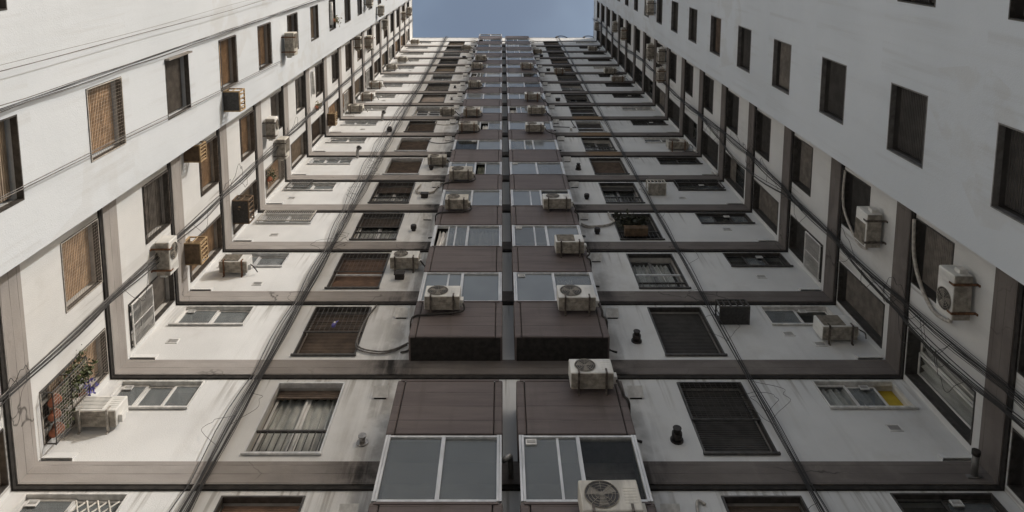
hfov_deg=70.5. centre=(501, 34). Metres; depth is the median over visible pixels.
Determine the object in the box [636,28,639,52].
side window
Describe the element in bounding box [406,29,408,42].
side window
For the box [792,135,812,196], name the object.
side window
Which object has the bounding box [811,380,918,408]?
kitchen window
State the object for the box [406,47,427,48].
kitchen window
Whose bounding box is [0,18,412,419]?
cable bundle
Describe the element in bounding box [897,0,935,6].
side window
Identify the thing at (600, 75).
kitchen window
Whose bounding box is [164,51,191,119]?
side window
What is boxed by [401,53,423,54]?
kitchen window
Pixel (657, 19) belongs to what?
side window
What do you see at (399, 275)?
flue cap
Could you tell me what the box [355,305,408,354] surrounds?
wall hose
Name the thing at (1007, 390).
cable bundle
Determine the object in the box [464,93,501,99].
bay window
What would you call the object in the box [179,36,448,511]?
cable bundle
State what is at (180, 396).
kitchen window
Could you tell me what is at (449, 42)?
shutter window
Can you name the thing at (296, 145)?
side window
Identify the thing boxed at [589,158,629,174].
shutter window
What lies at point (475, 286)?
bay window
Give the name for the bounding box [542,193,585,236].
air conditioner
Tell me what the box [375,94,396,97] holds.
kitchen window
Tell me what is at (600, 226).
wall hose
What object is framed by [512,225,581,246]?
bay window
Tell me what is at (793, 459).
cable bundle
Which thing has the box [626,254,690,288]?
shutter window
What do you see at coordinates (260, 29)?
side window
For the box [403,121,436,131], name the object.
shutter window
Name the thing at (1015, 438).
side window
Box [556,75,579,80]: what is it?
shutter window
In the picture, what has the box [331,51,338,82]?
side window
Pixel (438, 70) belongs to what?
shutter window
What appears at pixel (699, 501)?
pipe stub
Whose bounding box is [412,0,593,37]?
sky
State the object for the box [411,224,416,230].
flue cap
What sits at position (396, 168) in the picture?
shutter window
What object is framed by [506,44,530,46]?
bay window
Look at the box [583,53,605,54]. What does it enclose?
kitchen window
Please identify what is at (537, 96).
air conditioner
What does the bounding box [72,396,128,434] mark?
air conditioner
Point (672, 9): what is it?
side window
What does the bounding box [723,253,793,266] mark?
kitchen window
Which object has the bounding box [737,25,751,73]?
side window
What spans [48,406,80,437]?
potted plant
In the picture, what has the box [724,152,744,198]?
side window
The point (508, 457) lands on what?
flexible duct
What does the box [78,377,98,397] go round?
potted plant
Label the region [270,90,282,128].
side window
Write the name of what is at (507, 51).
bay window
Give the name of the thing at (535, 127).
air conditioner
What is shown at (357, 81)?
side window
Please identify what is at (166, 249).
air conditioner
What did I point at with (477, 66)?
air conditioner
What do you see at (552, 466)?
bay window
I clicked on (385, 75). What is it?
kitchen window
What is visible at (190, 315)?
kitchen window
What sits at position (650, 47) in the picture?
air conditioner
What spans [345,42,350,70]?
side window
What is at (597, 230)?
flue cap
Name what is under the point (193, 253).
slatted cage
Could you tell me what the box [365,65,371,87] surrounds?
side window
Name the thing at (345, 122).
kitchen window
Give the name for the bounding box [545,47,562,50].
shutter window
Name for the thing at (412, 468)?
bay window
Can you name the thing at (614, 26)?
air conditioner
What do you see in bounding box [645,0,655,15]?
air conditioner
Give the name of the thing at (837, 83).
side window
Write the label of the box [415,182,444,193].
wall hose
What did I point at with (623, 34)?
air conditioner
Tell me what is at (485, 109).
bay window
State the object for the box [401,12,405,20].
air conditioner
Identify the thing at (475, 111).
air conditioner
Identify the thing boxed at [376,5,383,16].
air conditioner
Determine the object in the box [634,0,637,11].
side window
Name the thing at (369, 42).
air conditioner
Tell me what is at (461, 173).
air conditioner
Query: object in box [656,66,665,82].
air conditioner
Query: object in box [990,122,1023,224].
side window
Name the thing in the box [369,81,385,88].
air conditioner
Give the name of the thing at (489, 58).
bay window
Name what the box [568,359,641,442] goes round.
air conditioner
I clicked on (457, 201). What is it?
air conditioner
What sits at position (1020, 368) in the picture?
side window
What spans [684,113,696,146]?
side window
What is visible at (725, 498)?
shutter window
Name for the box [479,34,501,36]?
bay window
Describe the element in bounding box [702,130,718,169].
side window
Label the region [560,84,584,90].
shutter window
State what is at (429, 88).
shutter window
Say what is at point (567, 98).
shutter window
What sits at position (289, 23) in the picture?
side window
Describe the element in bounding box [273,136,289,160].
air conditioner
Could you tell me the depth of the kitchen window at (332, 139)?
30.31 m
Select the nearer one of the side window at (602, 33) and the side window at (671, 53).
the side window at (671, 53)
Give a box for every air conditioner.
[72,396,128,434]
[150,235,178,276]
[219,254,257,276]
[262,116,278,140]
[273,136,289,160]
[281,32,297,57]
[348,104,367,113]
[354,36,361,50]
[360,92,378,100]
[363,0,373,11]
[364,35,372,49]
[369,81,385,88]
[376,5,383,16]
[382,19,387,30]
[386,64,399,70]
[390,250,424,272]
[397,56,409,61]
[400,285,464,352]
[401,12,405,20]
[406,7,411,16]
[410,39,421,44]
[428,154,449,167]
[428,194,471,238]
[440,107,458,115]
[442,166,475,192]
[450,121,479,150]
[458,106,481,123]
[462,45,473,49]
[462,80,482,101]
[469,55,487,71]
[470,62,483,71]
[520,62,541,80]
[525,92,550,115]
[525,122,561,150]
[528,105,555,130]
[533,49,542,54]
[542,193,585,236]
[554,68,564,74]
[554,234,599,286]
[556,285,616,352]
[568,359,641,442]
[578,480,646,511]
[588,46,599,50]
[594,22,599,30]
[603,67,619,74]
[610,75,627,81]
[612,21,617,31]
[620,27,627,40]
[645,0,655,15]
[646,43,654,60]
[656,47,666,65]
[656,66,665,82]
[666,139,692,151]
[813,315,866,345]
[842,170,887,249]
[912,219,980,322]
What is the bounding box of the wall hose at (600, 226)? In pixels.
[581,212,614,227]
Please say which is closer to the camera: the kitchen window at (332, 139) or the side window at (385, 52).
the kitchen window at (332, 139)
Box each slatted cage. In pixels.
[183,141,206,162]
[184,236,208,264]
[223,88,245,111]
[232,195,254,223]
[327,111,336,125]
[646,179,666,195]
[715,299,749,324]
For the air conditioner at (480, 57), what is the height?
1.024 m
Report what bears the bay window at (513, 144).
in the apartment building
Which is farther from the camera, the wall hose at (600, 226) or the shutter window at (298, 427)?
the wall hose at (600, 226)
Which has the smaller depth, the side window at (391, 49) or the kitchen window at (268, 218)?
the kitchen window at (268, 218)
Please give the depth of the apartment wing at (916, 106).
12.75 m
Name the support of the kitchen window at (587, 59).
in the apartment building
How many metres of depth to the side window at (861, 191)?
15.99 m
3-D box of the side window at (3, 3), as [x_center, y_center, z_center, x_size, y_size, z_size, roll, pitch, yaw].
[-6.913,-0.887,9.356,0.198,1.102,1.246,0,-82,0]
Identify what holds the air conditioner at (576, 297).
attached to the apartment building
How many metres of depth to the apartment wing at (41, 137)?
12.94 m
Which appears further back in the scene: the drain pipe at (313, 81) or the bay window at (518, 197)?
the drain pipe at (313, 81)
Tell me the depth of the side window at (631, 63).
44.00 m
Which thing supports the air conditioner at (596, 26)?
attached to the apartment building
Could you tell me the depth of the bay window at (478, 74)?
41.53 m
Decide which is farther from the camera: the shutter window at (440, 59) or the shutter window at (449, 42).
the shutter window at (449, 42)
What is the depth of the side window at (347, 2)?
32.06 m
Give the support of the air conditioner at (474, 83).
attached to the apartment building
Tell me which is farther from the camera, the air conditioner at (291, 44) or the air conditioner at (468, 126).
the air conditioner at (468, 126)
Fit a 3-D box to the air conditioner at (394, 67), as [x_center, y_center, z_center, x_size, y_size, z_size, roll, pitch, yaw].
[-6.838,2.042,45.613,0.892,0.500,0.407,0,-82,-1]
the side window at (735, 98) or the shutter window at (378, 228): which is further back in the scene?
the side window at (735, 98)
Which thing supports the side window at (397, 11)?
in the apartment building
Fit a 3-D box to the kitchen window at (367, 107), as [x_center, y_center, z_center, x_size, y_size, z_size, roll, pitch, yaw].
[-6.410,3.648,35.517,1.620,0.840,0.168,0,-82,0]
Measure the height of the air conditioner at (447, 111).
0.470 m
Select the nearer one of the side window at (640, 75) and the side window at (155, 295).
the side window at (155, 295)
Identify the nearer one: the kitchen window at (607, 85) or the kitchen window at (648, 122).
the kitchen window at (648, 122)
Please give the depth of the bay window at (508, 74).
41.33 m
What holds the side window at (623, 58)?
in the apartment building
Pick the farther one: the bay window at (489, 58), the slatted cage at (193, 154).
the bay window at (489, 58)
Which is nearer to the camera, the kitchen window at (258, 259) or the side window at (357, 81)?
the kitchen window at (258, 259)
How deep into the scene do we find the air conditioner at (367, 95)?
37.12 m
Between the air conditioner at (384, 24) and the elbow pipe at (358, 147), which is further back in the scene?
the air conditioner at (384, 24)
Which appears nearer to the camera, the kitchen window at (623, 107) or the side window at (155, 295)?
the side window at (155, 295)
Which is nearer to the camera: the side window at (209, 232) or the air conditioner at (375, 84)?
the side window at (209, 232)
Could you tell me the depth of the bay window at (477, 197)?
22.06 m
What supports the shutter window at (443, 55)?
in the apartment building
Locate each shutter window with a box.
[213,495,305,511]
[240,382,345,454]
[290,307,371,355]
[324,253,390,288]
[349,213,404,239]
[367,182,415,202]
[382,158,423,174]
[394,138,430,150]
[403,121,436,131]
[411,107,439,115]
[418,94,446,102]
[424,84,449,90]
[429,75,452,80]
[434,66,455,71]
[438,59,458,63]
[442,53,460,56]
[444,47,461,50]
[448,42,464,44]
[543,42,559,44]
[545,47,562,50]
[548,53,565,56]
[550,59,569,63]
[553,66,574,71]
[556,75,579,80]
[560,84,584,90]
[564,94,590,102]
[569,107,598,115]
[574,121,606,131]
[581,138,616,150]
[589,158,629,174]
[598,183,644,202]
[611,214,664,239]
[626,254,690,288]
[647,307,727,355]
[676,382,780,454]
[721,495,809,511]
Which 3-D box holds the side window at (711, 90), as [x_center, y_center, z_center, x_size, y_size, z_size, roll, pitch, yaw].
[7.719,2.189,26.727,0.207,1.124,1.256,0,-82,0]
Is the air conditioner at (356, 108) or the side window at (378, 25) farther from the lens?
the side window at (378, 25)
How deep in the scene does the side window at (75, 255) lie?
13.01 m
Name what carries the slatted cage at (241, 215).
attached to the apartment building
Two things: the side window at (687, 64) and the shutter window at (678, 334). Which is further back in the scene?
the side window at (687, 64)
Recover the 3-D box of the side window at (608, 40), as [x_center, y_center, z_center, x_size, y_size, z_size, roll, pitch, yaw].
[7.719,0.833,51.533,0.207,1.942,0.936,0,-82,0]
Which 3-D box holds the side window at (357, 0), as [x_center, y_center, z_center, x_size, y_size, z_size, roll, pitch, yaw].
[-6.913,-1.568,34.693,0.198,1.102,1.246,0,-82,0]
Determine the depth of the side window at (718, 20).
23.96 m
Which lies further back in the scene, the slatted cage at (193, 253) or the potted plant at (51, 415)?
the slatted cage at (193, 253)
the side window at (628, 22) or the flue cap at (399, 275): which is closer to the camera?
the flue cap at (399, 275)
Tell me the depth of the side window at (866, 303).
15.62 m
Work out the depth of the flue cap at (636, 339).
15.01 m
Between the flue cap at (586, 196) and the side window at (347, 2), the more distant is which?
the side window at (347, 2)
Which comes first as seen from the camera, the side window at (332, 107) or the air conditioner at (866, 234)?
the air conditioner at (866, 234)
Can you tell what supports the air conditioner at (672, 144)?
attached to the apartment building
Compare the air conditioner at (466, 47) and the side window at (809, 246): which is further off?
the air conditioner at (466, 47)
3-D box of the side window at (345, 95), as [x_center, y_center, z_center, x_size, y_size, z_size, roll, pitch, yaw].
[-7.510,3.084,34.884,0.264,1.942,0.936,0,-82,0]
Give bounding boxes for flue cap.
[356,432,368,446]
[394,271,404,279]
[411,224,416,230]
[420,192,428,197]
[575,163,580,170]
[584,193,588,199]
[594,227,599,234]
[631,329,641,343]
[670,425,683,444]
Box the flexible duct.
[502,453,513,478]
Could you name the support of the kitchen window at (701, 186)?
in the apartment building
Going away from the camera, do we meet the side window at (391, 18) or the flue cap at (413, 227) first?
the flue cap at (413, 227)
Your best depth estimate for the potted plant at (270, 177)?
23.11 m
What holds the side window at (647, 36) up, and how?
in the apartment building
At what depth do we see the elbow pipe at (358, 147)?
27.52 m
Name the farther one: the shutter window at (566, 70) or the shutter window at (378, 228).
the shutter window at (566, 70)
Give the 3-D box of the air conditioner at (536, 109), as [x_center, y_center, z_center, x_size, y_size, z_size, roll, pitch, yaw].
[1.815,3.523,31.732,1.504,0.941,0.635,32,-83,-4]
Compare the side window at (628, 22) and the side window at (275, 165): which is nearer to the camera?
the side window at (275, 165)
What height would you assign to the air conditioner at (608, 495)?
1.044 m
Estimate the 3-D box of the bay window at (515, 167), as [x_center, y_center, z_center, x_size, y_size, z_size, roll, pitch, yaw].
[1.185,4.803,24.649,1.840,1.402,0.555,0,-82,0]
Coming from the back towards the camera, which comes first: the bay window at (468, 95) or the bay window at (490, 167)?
the bay window at (468, 95)
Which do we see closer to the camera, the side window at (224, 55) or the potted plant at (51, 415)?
the potted plant at (51, 415)
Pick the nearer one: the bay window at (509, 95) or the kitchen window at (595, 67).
the bay window at (509, 95)
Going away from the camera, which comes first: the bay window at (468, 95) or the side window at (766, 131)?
the side window at (766, 131)
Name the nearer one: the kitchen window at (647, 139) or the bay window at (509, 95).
the kitchen window at (647, 139)
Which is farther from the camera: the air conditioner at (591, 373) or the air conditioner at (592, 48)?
the air conditioner at (592, 48)
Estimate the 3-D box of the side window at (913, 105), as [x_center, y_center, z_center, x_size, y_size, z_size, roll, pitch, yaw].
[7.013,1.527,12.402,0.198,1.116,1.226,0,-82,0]
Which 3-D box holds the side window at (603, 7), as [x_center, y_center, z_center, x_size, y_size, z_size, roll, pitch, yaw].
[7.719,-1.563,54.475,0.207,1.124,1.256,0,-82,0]
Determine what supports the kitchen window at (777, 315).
in the apartment building
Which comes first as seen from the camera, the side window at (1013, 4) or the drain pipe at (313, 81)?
the side window at (1013, 4)
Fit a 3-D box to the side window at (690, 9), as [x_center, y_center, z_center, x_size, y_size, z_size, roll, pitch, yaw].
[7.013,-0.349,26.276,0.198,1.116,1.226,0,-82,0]
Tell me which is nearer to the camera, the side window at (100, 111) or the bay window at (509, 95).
the side window at (100, 111)
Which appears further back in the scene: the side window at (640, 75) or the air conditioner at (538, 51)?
the air conditioner at (538, 51)
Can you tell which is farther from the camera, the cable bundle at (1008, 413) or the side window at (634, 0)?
the side window at (634, 0)
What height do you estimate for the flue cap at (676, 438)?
0.220 m
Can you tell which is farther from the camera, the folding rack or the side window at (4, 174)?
the folding rack
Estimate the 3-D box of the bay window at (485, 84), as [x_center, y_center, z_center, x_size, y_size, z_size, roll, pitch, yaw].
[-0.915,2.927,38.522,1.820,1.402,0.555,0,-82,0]
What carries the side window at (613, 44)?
in the apartment building
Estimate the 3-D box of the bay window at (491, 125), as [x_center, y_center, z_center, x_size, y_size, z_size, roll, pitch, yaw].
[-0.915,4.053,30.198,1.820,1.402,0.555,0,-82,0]
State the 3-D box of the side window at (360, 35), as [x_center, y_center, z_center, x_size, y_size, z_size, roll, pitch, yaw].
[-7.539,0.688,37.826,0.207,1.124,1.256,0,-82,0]
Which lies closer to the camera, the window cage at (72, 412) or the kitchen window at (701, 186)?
the window cage at (72, 412)
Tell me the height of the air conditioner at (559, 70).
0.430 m
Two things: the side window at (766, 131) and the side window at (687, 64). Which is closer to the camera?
the side window at (766, 131)
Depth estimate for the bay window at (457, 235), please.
19.18 m
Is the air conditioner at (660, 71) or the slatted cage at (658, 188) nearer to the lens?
the slatted cage at (658, 188)
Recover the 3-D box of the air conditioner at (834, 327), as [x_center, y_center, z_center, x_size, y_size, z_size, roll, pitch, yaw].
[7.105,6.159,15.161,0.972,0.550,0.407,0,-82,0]
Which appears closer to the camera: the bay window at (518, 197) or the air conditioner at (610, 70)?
the bay window at (518, 197)
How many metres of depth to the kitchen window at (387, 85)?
41.36 m
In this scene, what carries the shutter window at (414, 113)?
in the apartment building
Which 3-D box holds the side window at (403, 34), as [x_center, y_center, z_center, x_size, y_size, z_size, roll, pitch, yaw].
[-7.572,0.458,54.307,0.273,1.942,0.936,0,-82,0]
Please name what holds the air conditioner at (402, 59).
attached to the apartment building
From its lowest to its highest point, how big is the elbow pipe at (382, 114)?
0.145 m
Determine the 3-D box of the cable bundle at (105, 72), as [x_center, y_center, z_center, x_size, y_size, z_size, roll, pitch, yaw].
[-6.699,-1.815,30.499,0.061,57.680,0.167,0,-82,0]
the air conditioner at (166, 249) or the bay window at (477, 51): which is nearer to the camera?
the air conditioner at (166, 249)
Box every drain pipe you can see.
[311,71,314,93]
[330,2,332,24]
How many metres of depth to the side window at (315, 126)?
29.79 m
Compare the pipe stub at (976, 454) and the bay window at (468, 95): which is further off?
the bay window at (468, 95)
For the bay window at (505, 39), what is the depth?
55.35 m
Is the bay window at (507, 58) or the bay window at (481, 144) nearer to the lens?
the bay window at (481, 144)
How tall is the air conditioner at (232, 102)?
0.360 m
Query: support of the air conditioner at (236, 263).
attached to the apartment building
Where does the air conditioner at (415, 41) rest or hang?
attached to the apartment building
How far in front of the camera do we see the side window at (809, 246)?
18.06 m
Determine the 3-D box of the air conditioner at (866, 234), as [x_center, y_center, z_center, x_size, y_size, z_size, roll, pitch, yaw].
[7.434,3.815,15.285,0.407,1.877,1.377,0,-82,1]
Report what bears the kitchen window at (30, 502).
in the apartment building
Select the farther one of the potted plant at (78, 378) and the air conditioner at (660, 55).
the air conditioner at (660, 55)
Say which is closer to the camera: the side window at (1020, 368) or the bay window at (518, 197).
the side window at (1020, 368)
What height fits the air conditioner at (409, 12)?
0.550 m
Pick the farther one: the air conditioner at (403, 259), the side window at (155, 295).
the air conditioner at (403, 259)
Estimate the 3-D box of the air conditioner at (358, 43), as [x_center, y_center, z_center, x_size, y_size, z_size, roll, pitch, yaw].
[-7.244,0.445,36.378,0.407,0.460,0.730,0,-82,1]
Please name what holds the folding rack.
attached to the apartment building
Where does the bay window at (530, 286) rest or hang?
in the apartment building
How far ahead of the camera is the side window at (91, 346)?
13.15 m
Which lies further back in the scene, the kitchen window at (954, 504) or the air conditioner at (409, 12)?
the air conditioner at (409, 12)
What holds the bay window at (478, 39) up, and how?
in the apartment building
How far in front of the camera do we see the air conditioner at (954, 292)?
11.75 m
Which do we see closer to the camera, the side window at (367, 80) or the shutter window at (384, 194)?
the shutter window at (384, 194)
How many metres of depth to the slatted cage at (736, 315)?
15.70 m
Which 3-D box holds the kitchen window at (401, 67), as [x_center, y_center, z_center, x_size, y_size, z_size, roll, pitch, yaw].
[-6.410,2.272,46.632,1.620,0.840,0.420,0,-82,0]
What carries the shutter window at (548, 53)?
in the apartment building
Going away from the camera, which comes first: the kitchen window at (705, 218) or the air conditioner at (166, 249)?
the air conditioner at (166, 249)
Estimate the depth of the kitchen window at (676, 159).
27.58 m
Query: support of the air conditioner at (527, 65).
attached to the apartment building
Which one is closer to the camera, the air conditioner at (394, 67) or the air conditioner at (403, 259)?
the air conditioner at (403, 259)
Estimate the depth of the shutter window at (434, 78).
43.85 m
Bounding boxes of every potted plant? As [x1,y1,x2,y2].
[47,344,98,407]
[48,372,80,421]
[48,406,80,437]
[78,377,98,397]
[266,168,278,182]
[314,101,320,112]
[333,15,341,26]
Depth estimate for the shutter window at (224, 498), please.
10.87 m
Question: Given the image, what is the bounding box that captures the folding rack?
[70,500,119,511]
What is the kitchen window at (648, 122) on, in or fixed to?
in the apartment building
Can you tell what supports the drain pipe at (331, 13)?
attached to the apartment wing at (41, 137)
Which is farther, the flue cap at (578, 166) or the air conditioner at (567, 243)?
the flue cap at (578, 166)
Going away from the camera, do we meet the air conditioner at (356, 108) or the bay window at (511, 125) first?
the bay window at (511, 125)
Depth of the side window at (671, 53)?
32.77 m
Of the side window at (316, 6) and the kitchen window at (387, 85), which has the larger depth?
the kitchen window at (387, 85)
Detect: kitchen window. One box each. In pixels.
[10,493,129,511]
[109,380,204,408]
[168,306,254,324]
[218,253,290,266]
[255,210,316,223]
[284,179,337,190]
[306,157,353,163]
[325,137,367,142]
[340,121,378,124]
[364,106,388,109]
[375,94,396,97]
[381,74,409,76]
[383,84,402,86]
[398,66,414,68]
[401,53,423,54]
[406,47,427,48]
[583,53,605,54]
[587,59,610,60]
[592,66,617,68]
[598,74,625,76]
[605,84,633,86]
[612,94,643,97]
[620,106,654,109]
[631,121,667,124]
[642,137,679,142]
[656,157,702,163]
[673,179,725,190]
[695,213,754,223]
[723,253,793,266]
[759,306,833,324]
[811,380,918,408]
[890,493,1007,511]
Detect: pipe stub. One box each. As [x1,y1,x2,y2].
[695,499,705,511]
[965,448,982,477]
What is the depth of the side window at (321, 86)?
29.78 m
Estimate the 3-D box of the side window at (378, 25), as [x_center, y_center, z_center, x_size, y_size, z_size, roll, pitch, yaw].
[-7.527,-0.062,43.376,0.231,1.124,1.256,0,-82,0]
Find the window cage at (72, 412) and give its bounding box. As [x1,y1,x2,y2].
[40,357,89,444]
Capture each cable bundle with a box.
[0,0,262,71]
[0,0,317,113]
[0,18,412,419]
[0,60,281,200]
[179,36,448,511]
[559,38,828,511]
[593,19,1023,410]
[689,105,1023,429]
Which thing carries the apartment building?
on the ground
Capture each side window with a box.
[0,0,6,10]
[0,114,24,212]
[0,428,8,494]
[39,328,108,444]
[60,218,102,313]
[85,76,126,162]
[128,273,174,348]
[142,169,170,244]
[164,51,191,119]
[189,215,222,282]
[199,135,219,196]
[218,35,237,90]
[232,179,257,234]
[239,110,255,161]
[257,22,272,69]
[265,159,284,198]
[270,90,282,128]
[287,12,298,48]
[291,130,306,169]
[295,75,304,113]
[310,4,318,41]
[311,112,323,147]
[315,62,323,96]
[328,98,338,128]
[329,0,335,30]
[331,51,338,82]
[343,86,351,112]
[344,0,350,22]
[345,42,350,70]
[355,75,362,99]
[357,0,361,15]
[357,35,361,61]
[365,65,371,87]
[374,57,379,77]
[376,22,379,44]
[382,50,386,69]
[389,44,393,61]
[390,13,392,31]
[395,39,398,53]
[396,9,398,26]
[401,34,404,48]
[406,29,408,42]
[597,2,599,17]
[602,5,604,22]
[602,33,605,47]
[607,38,610,54]
[613,44,617,60]
[619,51,624,68]
[627,22,630,44]
[627,57,632,78]
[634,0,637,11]
[635,66,641,87]
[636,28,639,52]
[645,35,650,60]
[645,75,652,98]
[656,0,662,24]
[656,85,664,112]
[669,98,679,128]
[670,52,676,82]
[671,0,677,33]
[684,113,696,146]
[685,62,693,96]
[688,7,697,43]
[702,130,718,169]
[704,75,713,113]
[710,15,720,56]
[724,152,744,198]
[726,90,738,134]
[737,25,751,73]
[752,179,778,234]
[755,110,770,161]
[772,39,791,94]
[789,214,822,282]
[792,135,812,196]
[819,57,846,124]
[837,262,884,348]
[841,169,870,231]
[886,82,927,168]
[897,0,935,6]
[905,328,975,444]
[911,218,954,302]
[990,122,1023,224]
[1007,428,1023,502]
[1008,0,1023,21]
[1017,307,1023,377]
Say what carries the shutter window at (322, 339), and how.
in the apartment building
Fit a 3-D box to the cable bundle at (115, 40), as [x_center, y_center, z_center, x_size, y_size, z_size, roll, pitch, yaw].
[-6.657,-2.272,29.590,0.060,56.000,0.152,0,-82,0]
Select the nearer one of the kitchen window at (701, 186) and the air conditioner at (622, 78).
the kitchen window at (701, 186)
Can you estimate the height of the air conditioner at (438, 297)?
1.094 m
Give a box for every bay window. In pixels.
[371,435,501,503]
[417,272,501,302]
[430,225,501,246]
[440,190,501,206]
[447,162,501,174]
[453,140,501,150]
[457,121,501,129]
[461,106,501,112]
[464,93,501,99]
[467,82,501,87]
[470,73,501,76]
[473,57,501,59]
[475,50,501,52]
[477,44,501,46]
[478,39,501,40]
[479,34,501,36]
[482,64,501,67]
[505,39,529,40]
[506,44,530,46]
[506,50,532,52]
[506,57,534,59]
[506,64,536,67]
[507,73,538,76]
[507,82,541,87]
[507,93,544,98]
[508,106,548,113]
[508,121,553,129]
[509,140,558,150]
[510,162,565,174]
[511,190,571,206]
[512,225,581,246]
[513,272,599,302]
[519,435,652,502]
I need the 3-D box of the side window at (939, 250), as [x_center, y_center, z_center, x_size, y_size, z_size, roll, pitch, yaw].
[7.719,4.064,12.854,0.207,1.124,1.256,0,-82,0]
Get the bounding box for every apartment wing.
[0,0,407,276]
[597,0,1023,284]
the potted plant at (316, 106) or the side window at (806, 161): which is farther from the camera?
the potted plant at (316, 106)
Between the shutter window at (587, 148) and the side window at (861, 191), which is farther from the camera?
the shutter window at (587, 148)
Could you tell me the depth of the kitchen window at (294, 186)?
24.62 m
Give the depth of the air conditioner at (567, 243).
17.76 m
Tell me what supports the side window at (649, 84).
in the apartment building
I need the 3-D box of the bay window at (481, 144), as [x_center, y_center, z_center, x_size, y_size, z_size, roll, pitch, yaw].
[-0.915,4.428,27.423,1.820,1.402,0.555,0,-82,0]
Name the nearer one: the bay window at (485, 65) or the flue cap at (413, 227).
the flue cap at (413, 227)
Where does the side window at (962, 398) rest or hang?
in the apartment building
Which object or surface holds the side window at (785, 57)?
in the apartment wing at (916, 106)
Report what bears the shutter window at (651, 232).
in the apartment building
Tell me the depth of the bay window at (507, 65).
44.18 m
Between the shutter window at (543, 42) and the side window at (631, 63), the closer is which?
the side window at (631, 63)
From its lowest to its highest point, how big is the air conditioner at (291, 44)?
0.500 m
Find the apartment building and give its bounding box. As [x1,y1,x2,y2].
[0,0,1023,511]
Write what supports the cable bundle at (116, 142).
attached to the apartment wing at (41, 137)
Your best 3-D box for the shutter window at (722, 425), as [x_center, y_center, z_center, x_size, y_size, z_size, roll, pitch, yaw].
[3.895,6.753,12.718,1.250,1.946,0.212,0,-82,0]
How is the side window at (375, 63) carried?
in the apartment building
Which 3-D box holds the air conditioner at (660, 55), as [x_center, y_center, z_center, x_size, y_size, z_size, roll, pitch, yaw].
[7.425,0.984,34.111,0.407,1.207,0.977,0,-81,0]
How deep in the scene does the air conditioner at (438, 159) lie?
26.45 m
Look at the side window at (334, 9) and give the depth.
29.62 m
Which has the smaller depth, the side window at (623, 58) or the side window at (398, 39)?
the side window at (623, 58)
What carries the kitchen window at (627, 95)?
in the apartment building
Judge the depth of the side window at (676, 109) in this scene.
32.59 m
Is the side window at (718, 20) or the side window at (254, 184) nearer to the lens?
the side window at (254, 184)
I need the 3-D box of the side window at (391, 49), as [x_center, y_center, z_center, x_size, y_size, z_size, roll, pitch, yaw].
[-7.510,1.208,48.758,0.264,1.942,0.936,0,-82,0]
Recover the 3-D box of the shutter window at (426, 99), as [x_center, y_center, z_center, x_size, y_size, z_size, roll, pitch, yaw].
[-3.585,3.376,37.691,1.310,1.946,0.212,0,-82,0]
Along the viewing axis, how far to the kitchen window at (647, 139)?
30.31 m
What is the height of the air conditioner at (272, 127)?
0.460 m
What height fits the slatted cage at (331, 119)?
0.360 m
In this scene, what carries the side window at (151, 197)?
in the apartment building
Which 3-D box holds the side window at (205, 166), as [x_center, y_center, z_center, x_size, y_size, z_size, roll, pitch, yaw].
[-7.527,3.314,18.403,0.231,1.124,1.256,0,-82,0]
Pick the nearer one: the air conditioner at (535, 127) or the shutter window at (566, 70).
the air conditioner at (535, 127)
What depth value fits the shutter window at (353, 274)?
18.29 m
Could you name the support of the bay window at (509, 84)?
in the apartment building
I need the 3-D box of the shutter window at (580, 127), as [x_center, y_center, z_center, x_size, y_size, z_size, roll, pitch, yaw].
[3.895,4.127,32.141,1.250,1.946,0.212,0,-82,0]
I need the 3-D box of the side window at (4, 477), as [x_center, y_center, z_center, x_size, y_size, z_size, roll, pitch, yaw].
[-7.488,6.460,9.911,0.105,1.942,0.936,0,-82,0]
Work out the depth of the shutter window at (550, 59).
49.35 m
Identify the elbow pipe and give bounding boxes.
[356,145,361,157]
[381,110,385,120]
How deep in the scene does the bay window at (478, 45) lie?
52.62 m
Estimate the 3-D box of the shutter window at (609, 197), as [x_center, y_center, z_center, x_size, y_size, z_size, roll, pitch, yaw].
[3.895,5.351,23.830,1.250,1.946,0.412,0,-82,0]
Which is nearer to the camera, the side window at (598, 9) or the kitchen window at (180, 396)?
the kitchen window at (180, 396)
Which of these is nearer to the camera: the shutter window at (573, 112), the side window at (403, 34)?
the shutter window at (573, 112)
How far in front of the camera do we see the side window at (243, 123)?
21.40 m
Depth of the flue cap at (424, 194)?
23.31 m
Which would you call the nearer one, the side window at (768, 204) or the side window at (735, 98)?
the side window at (768, 204)
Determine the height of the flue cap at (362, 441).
0.199 m
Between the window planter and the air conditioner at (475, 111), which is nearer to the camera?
the window planter
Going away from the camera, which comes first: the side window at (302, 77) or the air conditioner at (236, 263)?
the air conditioner at (236, 263)
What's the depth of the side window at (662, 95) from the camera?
35.45 m
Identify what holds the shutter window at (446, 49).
in the apartment building
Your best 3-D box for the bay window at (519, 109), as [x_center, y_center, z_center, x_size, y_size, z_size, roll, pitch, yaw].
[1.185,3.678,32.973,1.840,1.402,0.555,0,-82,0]
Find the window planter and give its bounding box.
[614,209,650,235]
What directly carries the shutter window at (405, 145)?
in the apartment building

